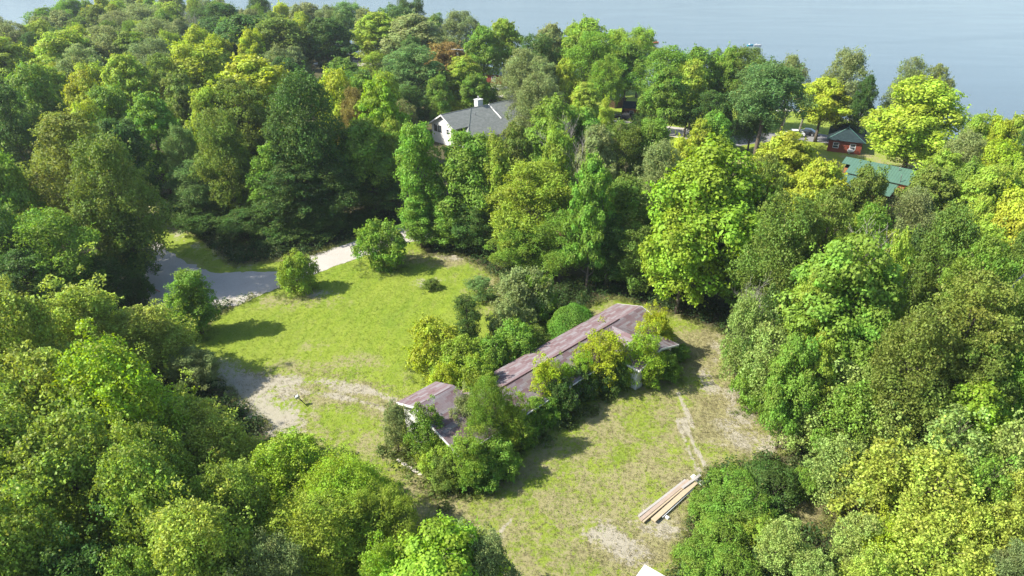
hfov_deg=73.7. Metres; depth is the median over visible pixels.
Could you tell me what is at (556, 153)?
maple tree
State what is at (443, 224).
narrow tree
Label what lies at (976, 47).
lake
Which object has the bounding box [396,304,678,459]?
long house
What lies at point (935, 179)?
maple tree
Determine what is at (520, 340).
bush
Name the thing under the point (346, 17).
feathery tree
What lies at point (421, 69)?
oak tree
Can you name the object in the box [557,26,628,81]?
feathery tree
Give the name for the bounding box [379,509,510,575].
maple tree
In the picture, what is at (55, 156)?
oak tree
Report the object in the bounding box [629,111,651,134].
bush
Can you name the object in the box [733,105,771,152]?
oak tree
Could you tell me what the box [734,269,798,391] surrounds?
young poplar
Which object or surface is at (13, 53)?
maple tree
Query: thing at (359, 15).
narrow tree
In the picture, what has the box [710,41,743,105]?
broad tree
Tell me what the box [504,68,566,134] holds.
feathery tree
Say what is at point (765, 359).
young poplar
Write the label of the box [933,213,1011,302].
maple tree
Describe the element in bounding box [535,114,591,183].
dead tree
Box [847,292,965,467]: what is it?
oak tree
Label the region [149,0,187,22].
maple tree
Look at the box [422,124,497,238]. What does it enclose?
maple tree
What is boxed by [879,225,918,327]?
maple tree
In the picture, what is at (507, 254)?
feathery tree
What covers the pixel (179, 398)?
poplar tree
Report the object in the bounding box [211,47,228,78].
oak tree
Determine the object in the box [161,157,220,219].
feathery tree
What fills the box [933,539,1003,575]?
young poplar
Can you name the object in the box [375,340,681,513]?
undergrowth
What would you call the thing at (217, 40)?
feathery tree
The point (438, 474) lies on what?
bush
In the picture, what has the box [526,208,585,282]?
feathery tree
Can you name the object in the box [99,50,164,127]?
maple tree
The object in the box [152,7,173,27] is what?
maple tree
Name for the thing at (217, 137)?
oak tree
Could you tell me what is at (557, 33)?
maple tree
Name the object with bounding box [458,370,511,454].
ash tree
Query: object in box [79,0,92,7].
maple tree
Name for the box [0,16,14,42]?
feathery tree
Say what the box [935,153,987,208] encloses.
maple tree
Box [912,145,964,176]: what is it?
maple tree
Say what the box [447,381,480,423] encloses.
sapling
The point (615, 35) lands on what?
narrow tree
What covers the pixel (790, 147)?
maple tree
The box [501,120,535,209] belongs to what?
maple tree
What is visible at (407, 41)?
maple tree
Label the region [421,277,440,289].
bush
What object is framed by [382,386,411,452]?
sapling
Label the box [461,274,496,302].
sapling
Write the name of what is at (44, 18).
maple tree
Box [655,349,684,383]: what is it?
bush
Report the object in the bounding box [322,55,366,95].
maple tree
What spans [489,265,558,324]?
bush
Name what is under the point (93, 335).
poplar tree
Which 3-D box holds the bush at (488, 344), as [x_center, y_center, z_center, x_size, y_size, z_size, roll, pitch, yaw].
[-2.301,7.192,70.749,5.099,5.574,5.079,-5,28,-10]
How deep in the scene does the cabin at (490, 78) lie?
203.08 m
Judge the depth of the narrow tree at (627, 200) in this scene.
84.77 m
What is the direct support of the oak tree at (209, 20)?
on the ground at (184, 242)
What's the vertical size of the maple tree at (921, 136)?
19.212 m
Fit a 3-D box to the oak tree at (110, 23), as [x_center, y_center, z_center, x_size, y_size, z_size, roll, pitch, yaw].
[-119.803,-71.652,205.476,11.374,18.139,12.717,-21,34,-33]
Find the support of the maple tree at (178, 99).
on the ground at (184, 242)
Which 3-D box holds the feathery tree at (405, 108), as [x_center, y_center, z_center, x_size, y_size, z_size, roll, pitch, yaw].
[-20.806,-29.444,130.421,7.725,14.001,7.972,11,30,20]
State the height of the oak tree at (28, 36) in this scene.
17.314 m
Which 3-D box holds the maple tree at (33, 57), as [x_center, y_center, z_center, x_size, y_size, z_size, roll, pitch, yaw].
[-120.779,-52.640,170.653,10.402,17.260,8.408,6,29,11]
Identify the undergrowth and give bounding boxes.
[101,190,926,575]
[375,340,681,513]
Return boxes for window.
[832,142,838,147]
[849,144,855,150]
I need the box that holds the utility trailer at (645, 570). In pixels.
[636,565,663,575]
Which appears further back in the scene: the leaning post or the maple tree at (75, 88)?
the maple tree at (75, 88)
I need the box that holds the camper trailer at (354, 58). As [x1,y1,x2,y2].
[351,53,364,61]
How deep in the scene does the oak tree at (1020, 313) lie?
55.03 m
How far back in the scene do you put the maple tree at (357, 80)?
125.23 m
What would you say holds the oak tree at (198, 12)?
on the ground at (184, 242)
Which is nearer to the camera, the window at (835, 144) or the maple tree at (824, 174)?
the maple tree at (824, 174)
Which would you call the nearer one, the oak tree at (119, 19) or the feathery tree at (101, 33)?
the feathery tree at (101, 33)
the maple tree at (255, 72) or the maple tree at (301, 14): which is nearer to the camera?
the maple tree at (255, 72)
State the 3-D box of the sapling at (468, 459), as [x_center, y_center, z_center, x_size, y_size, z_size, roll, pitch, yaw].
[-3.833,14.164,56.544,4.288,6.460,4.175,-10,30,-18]
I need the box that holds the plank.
[638,479,685,517]
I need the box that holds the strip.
[662,489,692,517]
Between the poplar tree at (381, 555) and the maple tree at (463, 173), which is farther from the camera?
the maple tree at (463, 173)
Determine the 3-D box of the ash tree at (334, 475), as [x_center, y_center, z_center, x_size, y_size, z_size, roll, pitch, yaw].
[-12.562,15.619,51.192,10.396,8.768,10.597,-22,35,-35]
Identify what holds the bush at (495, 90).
on the ground at (184, 242)
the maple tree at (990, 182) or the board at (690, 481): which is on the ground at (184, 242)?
the maple tree at (990, 182)
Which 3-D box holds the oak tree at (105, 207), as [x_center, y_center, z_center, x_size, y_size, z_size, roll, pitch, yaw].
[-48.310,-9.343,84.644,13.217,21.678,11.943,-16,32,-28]
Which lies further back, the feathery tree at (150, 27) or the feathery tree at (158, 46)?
the feathery tree at (150, 27)
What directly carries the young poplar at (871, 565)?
on the ground at (184, 242)
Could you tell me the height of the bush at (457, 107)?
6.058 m
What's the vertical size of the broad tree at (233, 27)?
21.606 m
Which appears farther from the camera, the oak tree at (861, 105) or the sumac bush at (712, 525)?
the oak tree at (861, 105)
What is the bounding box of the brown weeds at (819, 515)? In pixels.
[789,488,844,536]
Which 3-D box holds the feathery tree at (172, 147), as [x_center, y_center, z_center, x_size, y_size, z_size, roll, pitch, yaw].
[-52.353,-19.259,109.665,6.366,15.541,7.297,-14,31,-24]
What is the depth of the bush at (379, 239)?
91.64 m
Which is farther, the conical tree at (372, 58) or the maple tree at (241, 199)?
the conical tree at (372, 58)
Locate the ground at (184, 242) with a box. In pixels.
[10,32,1022,575]
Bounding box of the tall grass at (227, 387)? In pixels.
[148,222,849,575]
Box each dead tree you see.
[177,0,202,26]
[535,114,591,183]
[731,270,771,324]
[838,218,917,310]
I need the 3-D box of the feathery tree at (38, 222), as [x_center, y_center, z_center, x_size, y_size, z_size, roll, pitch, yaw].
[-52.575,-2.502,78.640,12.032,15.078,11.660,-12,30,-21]
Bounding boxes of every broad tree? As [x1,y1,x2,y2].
[210,12,274,62]
[300,16,361,70]
[379,8,446,57]
[463,22,502,76]
[484,16,523,90]
[561,13,610,74]
[561,20,579,82]
[611,38,649,112]
[636,60,695,127]
[677,57,709,137]
[681,44,719,128]
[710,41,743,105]
[791,76,855,141]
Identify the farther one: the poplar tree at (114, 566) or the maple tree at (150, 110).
the maple tree at (150, 110)
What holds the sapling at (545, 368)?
on the ground at (184, 242)
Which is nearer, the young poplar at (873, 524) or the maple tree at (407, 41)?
the young poplar at (873, 524)
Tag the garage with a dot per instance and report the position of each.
(630, 107)
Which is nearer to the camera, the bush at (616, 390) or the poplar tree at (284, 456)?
the poplar tree at (284, 456)
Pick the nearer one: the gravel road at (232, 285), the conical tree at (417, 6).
the gravel road at (232, 285)
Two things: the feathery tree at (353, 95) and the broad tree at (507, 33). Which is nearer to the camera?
the feathery tree at (353, 95)
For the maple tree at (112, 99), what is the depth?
115.16 m
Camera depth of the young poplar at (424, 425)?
58.37 m
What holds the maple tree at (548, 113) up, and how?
on the ground at (184, 242)
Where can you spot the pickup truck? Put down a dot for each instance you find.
(625, 115)
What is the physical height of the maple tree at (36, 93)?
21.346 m
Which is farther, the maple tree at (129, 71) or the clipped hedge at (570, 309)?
the maple tree at (129, 71)
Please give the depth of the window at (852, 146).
141.13 m
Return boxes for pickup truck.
[614,111,632,119]
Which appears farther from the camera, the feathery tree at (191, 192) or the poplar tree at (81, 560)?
the feathery tree at (191, 192)
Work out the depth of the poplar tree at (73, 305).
63.77 m
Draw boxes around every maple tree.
[0,32,35,78]
[0,73,9,100]
[0,141,50,248]
[1,58,69,151]
[7,43,38,63]
[20,18,55,45]
[25,26,104,70]
[28,14,56,27]
[39,64,70,106]
[48,8,71,28]
[48,25,67,51]
[51,0,84,16]
[59,66,101,116]
[64,13,91,29]
[68,93,108,143]
[69,24,87,36]
[72,59,110,85]
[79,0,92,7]
[80,3,103,20]
[83,79,147,126]
[85,3,112,27]
[91,112,166,211]
[93,0,108,7]
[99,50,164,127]
[104,2,123,17]
[104,28,148,61]
[124,0,136,18]
[124,87,181,195]
[140,0,157,19]
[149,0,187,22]
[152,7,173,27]
[157,39,231,112]
[159,69,203,147]
[169,18,190,41]
[174,0,186,14]
[178,23,210,60]
[180,79,226,156]
[196,138,256,208]
[205,49,305,154]
[216,15,228,25]
[236,26,269,59]
[249,14,326,78]
[270,54,305,102]
[270,93,314,159]
[271,0,290,19]
[284,45,315,76]
[292,9,313,35]
[294,16,309,61]
[316,66,357,152]
[320,114,399,211]
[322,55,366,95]
[340,72,375,118]
[349,10,398,63]
[353,71,412,160]
[375,115,411,205]
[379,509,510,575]
[398,33,420,83]
[421,71,454,123]
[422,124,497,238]
[424,39,475,90]
[427,15,443,39]
[440,54,485,108]
[458,72,493,108]
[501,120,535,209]
[523,92,582,169]
[534,21,568,70]
[535,123,576,219]
[551,56,578,110]
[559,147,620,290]
[567,103,603,177]
[568,80,601,134]
[571,120,620,199]
[627,112,674,195]
[636,190,722,313]
[638,126,774,307]
[670,130,700,193]
[687,115,711,155]
[695,108,737,163]
[711,229,767,313]
[750,126,818,213]
[754,326,823,449]
[766,266,842,371]
[769,223,910,382]
[780,152,849,253]
[791,328,838,447]
[835,296,900,387]
[838,159,891,233]
[859,70,972,168]
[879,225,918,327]
[889,223,934,318]
[892,160,961,241]
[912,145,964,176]
[918,377,1021,472]
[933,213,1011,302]
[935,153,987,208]
[941,191,999,248]
[947,159,1021,226]
[950,110,992,160]
[979,108,1013,164]
[982,134,1023,172]
[987,175,1023,256]
[1006,111,1023,149]
[1009,152,1023,190]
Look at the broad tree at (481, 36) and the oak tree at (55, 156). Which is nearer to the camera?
the oak tree at (55, 156)
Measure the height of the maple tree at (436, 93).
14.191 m
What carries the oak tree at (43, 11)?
on the ground at (184, 242)
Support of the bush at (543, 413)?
on the ground at (184, 242)
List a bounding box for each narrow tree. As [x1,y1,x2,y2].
[163,267,221,334]
[244,141,295,221]
[288,2,311,24]
[299,1,319,23]
[350,6,379,63]
[392,119,447,244]
[397,185,438,247]
[424,193,472,249]
[431,12,447,34]
[583,211,629,289]
[598,94,615,142]
[602,28,627,44]
[604,169,662,272]
[609,218,654,295]
[702,45,725,114]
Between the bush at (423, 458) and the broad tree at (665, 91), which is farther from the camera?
the broad tree at (665, 91)
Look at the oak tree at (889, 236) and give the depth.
78.04 m
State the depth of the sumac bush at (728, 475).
55.55 m
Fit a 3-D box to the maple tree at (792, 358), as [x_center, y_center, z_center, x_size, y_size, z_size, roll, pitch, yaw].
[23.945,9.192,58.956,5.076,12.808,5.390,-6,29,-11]
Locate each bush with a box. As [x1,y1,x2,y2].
[121,269,156,306]
[160,293,209,338]
[246,220,303,249]
[274,247,320,297]
[330,210,383,234]
[350,216,409,273]
[402,312,465,383]
[412,436,451,482]
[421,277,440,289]
[422,449,463,494]
[423,360,467,386]
[427,333,480,377]
[448,97,488,110]
[454,351,497,392]
[457,458,503,494]
[470,331,512,370]
[477,432,524,482]
[484,81,498,102]
[485,293,527,335]
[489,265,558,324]
[493,315,539,365]
[504,408,539,450]
[520,269,561,323]
[523,396,553,431]
[539,390,567,429]
[541,377,580,424]
[570,358,599,402]
[594,361,628,397]
[610,354,632,390]
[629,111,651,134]
[640,362,664,388]
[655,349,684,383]
[657,325,677,342]
[669,535,720,575]
[671,342,690,362]
[685,485,729,519]
[689,507,751,572]
[700,538,762,575]
[702,482,782,544]
[704,457,771,511]
[722,336,748,366]
[728,362,768,415]
[735,507,782,555]
[737,453,805,520]
[755,392,775,422]
[783,461,823,502]
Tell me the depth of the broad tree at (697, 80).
141.73 m
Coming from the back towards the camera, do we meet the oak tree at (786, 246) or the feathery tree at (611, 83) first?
the feathery tree at (611, 83)
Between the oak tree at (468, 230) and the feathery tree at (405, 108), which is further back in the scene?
the feathery tree at (405, 108)
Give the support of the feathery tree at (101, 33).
on the ground at (184, 242)
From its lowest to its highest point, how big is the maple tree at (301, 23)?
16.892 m
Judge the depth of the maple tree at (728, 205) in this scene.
75.69 m
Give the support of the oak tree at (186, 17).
on the ground at (184, 242)
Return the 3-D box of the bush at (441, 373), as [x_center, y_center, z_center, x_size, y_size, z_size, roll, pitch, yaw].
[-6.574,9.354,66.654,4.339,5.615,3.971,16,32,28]
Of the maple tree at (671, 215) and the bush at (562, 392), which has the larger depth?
the maple tree at (671, 215)
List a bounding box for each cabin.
[485,64,510,83]
[827,123,866,154]
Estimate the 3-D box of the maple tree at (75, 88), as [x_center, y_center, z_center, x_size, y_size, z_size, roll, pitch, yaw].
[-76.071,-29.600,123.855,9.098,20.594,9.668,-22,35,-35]
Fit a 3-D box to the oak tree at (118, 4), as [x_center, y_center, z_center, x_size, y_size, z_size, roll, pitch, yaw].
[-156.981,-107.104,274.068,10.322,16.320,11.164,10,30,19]
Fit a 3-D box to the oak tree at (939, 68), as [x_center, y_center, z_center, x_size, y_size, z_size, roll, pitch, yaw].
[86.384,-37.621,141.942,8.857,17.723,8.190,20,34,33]
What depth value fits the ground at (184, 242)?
68.30 m
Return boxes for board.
[642,488,682,522]
[651,482,697,521]
[681,474,700,488]
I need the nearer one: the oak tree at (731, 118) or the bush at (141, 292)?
the bush at (141, 292)
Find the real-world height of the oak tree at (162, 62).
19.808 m
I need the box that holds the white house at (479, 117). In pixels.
[429,96,528,147]
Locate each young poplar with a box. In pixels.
[401,394,444,462]
[717,291,765,380]
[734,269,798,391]
[738,292,791,402]
[751,513,809,575]
[767,385,831,453]
[783,357,871,455]
[788,536,836,575]
[801,433,870,514]
[809,379,887,480]
[824,425,919,539]
[825,498,888,575]
[832,539,898,575]
[853,366,933,467]
[875,413,986,547]
[877,486,985,575]
[890,403,994,514]
[916,484,1006,567]
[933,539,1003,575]
[946,452,1018,542]
[963,406,1023,500]
[969,495,1023,575]
[986,468,1023,553]
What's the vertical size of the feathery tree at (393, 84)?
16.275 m
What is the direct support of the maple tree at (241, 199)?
on the ground at (184, 242)
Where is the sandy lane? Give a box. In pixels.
[611,120,688,138]
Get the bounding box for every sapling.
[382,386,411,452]
[442,424,487,490]
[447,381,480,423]
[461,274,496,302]
[494,385,535,450]
[524,316,551,346]
[529,351,560,401]
[553,350,574,388]
[570,342,597,395]
[571,315,630,391]
[619,321,668,389]
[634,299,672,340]
[850,501,908,575]
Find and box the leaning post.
[294,394,307,406]
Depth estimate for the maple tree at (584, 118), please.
113.86 m
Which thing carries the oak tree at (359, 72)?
on the ground at (184, 242)
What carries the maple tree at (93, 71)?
on the ground at (184, 242)
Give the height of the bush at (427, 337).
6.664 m
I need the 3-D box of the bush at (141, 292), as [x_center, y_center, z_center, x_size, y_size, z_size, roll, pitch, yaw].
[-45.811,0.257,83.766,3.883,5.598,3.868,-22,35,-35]
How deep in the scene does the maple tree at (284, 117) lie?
118.36 m
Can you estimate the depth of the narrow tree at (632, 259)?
84.13 m
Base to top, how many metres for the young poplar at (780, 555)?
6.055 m
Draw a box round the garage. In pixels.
[622,101,653,114]
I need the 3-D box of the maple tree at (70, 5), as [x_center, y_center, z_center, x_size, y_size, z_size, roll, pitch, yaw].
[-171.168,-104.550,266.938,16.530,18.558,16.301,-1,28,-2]
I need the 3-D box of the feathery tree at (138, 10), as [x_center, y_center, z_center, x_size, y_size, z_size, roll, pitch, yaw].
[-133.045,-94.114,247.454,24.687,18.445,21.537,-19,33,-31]
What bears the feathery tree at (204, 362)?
on the ground at (184, 242)
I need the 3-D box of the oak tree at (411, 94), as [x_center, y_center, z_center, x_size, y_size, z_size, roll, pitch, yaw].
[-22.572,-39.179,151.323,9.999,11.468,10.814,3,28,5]
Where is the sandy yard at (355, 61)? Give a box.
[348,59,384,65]
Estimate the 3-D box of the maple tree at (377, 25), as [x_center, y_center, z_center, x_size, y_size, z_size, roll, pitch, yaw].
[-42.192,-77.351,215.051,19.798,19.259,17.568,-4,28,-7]
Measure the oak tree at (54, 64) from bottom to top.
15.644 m
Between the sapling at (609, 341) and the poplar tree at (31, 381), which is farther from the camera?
the sapling at (609, 341)
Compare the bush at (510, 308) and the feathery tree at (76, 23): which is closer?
the bush at (510, 308)
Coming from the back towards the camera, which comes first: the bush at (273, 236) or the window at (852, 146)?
the window at (852, 146)
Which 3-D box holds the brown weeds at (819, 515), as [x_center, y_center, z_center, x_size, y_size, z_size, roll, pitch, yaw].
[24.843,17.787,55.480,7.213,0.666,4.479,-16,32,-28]
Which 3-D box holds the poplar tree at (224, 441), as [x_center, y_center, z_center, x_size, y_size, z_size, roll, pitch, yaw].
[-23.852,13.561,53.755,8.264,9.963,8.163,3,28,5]
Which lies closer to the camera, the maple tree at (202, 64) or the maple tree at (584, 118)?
the maple tree at (584, 118)
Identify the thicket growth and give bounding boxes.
[672,362,1003,575]
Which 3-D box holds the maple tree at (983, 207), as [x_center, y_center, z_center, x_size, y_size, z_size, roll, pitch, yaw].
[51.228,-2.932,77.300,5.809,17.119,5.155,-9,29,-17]
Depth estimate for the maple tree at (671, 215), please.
77.43 m
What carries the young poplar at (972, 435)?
on the ground at (184, 242)
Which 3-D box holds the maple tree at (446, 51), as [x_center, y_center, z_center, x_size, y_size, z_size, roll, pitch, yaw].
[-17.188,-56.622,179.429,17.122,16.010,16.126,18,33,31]
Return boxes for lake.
[0,0,1023,144]
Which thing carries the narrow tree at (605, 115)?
on the ground at (184, 242)
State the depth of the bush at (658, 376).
69.26 m
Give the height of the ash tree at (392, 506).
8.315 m
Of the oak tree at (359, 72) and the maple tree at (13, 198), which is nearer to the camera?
the maple tree at (13, 198)
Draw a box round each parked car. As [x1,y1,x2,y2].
[783,129,804,135]
[798,128,815,135]
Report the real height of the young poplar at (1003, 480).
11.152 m
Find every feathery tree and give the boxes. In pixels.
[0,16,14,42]
[0,204,117,297]
[51,3,74,17]
[65,21,92,36]
[66,252,144,311]
[83,22,128,90]
[120,0,159,22]
[123,35,184,98]
[131,15,183,44]
[153,29,179,47]
[157,0,179,13]
[159,122,202,200]
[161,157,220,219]
[161,343,219,392]
[198,31,234,63]
[250,1,264,17]
[315,4,344,59]
[323,0,363,61]
[335,85,369,151]
[370,1,413,33]
[372,69,407,120]
[396,98,420,129]
[435,9,481,57]
[482,157,578,266]
[482,217,553,268]
[490,45,544,102]
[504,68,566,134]
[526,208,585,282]
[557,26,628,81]
[585,52,627,108]
[601,117,646,197]
[619,22,657,97]
[621,42,694,117]
[627,138,684,233]
[716,44,768,128]
[724,55,820,159]
[779,50,810,131]
[885,181,939,242]
[941,124,988,170]
[981,536,1023,575]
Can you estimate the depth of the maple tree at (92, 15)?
234.27 m
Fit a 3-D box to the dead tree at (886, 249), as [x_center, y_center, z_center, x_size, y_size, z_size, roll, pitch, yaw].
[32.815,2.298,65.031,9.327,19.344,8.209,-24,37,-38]
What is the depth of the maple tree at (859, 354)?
58.60 m
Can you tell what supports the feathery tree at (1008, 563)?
on the ground at (184, 242)
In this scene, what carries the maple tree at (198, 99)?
on the ground at (184, 242)
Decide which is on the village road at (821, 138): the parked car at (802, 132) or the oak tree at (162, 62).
the parked car at (802, 132)
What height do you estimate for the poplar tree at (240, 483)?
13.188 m
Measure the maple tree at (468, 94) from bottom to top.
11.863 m
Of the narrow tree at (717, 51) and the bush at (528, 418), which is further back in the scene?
the narrow tree at (717, 51)
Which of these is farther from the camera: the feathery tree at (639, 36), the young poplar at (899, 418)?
the feathery tree at (639, 36)
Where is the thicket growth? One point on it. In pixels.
(792, 461)
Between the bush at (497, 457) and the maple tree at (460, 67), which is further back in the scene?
the maple tree at (460, 67)
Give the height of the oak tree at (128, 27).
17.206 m
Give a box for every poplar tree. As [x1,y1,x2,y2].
[0,274,80,377]
[0,339,82,456]
[0,383,66,544]
[0,385,151,552]
[0,474,87,575]
[15,346,56,409]
[26,241,130,361]
[33,501,141,575]
[39,317,199,459]
[82,330,158,394]
[82,420,199,565]
[96,298,201,387]
[96,525,168,575]
[111,409,205,496]
[133,475,263,575]
[134,367,238,474]
[172,398,266,503]
[186,446,271,571]
[233,426,326,529]
[357,529,406,575]
[457,517,521,575]
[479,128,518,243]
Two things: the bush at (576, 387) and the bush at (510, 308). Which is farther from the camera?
the bush at (510, 308)
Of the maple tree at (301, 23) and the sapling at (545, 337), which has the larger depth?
the maple tree at (301, 23)
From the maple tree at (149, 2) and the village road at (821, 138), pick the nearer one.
the village road at (821, 138)
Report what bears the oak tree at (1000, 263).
on the ground at (184, 242)
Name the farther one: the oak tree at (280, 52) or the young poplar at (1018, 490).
the oak tree at (280, 52)
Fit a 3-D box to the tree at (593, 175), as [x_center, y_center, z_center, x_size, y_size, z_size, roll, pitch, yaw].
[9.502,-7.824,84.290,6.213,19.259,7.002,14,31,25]
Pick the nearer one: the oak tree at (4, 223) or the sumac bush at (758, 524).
the sumac bush at (758, 524)
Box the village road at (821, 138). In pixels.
[732,133,828,146]
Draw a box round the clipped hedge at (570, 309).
[546,302,592,341]
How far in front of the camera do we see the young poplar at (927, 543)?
45.09 m
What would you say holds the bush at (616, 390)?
on the ground at (184, 242)
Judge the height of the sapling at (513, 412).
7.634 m
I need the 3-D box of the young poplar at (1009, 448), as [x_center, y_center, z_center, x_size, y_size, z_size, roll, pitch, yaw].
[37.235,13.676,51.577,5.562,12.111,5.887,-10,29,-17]
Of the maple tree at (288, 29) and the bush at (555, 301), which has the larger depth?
the maple tree at (288, 29)
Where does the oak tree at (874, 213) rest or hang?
on the ground at (184, 242)
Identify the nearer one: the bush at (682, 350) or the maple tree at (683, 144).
the bush at (682, 350)
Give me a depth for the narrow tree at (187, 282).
75.91 m
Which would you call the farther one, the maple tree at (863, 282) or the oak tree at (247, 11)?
the oak tree at (247, 11)
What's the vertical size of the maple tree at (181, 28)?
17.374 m
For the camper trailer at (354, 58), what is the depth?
236.45 m
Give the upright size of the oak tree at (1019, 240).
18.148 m
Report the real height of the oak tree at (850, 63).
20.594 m
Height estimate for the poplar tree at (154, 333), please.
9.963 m
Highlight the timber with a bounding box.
[639,479,689,520]
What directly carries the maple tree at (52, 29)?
on the ground at (184, 242)
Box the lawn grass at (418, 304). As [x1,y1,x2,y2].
[178,227,817,575]
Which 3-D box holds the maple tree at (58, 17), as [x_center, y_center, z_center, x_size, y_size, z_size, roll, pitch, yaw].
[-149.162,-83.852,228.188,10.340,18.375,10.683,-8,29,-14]
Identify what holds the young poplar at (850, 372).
on the ground at (184, 242)
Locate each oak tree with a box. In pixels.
[0,21,31,47]
[0,78,51,187]
[0,203,37,298]
[0,246,75,328]
[10,101,148,254]
[18,29,48,52]
[19,5,74,29]
[29,46,47,64]
[44,61,69,110]
[54,43,117,86]
[61,125,179,276]
[78,6,93,22]
[92,18,120,38]
[94,8,136,29]
[98,212,161,275]
[109,0,126,10]
[120,17,135,31]
[142,52,188,117]
[170,199,241,235]
[183,9,199,24]
[185,0,202,14]
[187,105,257,215]
[188,4,206,26]
[190,1,238,33]
[194,72,277,189]
[198,0,210,9]
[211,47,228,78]
[213,204,275,237]
[241,6,258,17]
[244,0,272,16]
[248,160,332,234]
[260,60,349,201]
[262,10,279,31]
[263,43,295,66]
[277,207,354,244]
[298,157,378,223]
[345,172,404,216]
[348,68,372,79]
[378,50,424,98]
[384,40,447,106]
[399,85,430,124]
[442,200,500,251]
[509,31,562,86]
[518,52,562,104]
[683,89,733,137]
[712,101,735,143]
[724,188,819,333]
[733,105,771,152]
[746,146,794,273]
[794,184,858,261]
[812,45,879,128]
[825,193,895,272]
[825,212,903,250]
[844,71,879,133]
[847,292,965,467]
[878,54,932,117]
[902,197,983,325]
[908,265,1023,444]
[913,63,956,98]
[934,228,1023,336]
[937,324,1020,443]
[987,282,1023,428]
[997,341,1023,455]
[1002,230,1023,315]
[1007,126,1023,161]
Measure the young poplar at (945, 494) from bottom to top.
11.935 m
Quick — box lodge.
[836,157,917,200]
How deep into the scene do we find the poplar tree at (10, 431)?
43.44 m
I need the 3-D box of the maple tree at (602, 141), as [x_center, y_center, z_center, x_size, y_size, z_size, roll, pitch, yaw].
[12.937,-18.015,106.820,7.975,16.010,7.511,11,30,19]
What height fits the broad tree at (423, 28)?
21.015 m
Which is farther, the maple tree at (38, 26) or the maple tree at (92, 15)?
the maple tree at (92, 15)
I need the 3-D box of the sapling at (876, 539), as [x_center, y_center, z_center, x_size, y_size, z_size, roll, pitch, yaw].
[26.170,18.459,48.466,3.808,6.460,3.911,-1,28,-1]
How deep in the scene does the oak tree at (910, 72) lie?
139.86 m
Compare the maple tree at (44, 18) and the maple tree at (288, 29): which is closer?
the maple tree at (288, 29)
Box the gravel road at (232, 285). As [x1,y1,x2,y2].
[88,226,425,332]
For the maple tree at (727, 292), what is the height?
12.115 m
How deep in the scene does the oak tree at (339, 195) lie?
102.36 m
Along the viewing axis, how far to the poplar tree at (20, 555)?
37.92 m
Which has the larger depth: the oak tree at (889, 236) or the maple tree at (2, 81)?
the maple tree at (2, 81)
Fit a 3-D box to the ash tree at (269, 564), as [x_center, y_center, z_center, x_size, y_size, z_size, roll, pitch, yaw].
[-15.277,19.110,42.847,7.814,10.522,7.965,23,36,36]
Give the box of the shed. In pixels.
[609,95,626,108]
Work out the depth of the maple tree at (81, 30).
200.97 m
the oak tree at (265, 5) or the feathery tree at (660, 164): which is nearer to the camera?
the feathery tree at (660, 164)
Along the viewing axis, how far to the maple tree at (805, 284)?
61.12 m
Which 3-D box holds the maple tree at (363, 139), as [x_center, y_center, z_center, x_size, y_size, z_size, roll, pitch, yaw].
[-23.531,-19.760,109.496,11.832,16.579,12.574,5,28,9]
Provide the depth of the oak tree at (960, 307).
53.13 m
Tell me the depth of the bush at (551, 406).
63.73 m
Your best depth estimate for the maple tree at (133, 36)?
172.14 m
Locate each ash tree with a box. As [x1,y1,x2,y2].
[224,526,323,575]
[240,481,396,575]
[278,441,418,574]
[330,471,421,570]
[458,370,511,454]
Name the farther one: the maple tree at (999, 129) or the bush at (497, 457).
the maple tree at (999, 129)
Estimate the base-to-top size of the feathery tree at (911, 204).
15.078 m
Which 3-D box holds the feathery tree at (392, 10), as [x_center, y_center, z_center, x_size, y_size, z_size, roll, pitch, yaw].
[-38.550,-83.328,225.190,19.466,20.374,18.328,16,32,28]
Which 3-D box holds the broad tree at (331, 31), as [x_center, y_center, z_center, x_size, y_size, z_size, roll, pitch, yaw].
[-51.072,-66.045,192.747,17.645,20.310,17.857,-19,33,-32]
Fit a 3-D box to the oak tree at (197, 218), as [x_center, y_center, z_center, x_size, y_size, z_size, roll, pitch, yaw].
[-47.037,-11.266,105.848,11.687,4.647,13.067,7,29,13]
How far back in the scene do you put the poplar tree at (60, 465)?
42.05 m
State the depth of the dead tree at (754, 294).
67.38 m
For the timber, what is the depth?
55.88 m
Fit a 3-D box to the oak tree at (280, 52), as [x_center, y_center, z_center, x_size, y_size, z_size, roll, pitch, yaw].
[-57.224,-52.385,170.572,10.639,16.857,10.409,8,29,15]
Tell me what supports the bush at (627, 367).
on the ground at (184, 242)
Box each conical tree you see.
[358,49,385,80]
[396,0,413,12]
[409,0,424,15]
[452,293,482,342]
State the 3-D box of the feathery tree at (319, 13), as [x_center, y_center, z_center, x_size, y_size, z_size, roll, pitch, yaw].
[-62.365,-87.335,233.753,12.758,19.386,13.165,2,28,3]
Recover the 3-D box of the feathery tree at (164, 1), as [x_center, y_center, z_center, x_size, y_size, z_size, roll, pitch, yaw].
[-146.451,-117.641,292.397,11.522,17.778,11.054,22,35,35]
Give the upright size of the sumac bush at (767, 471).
4.042 m

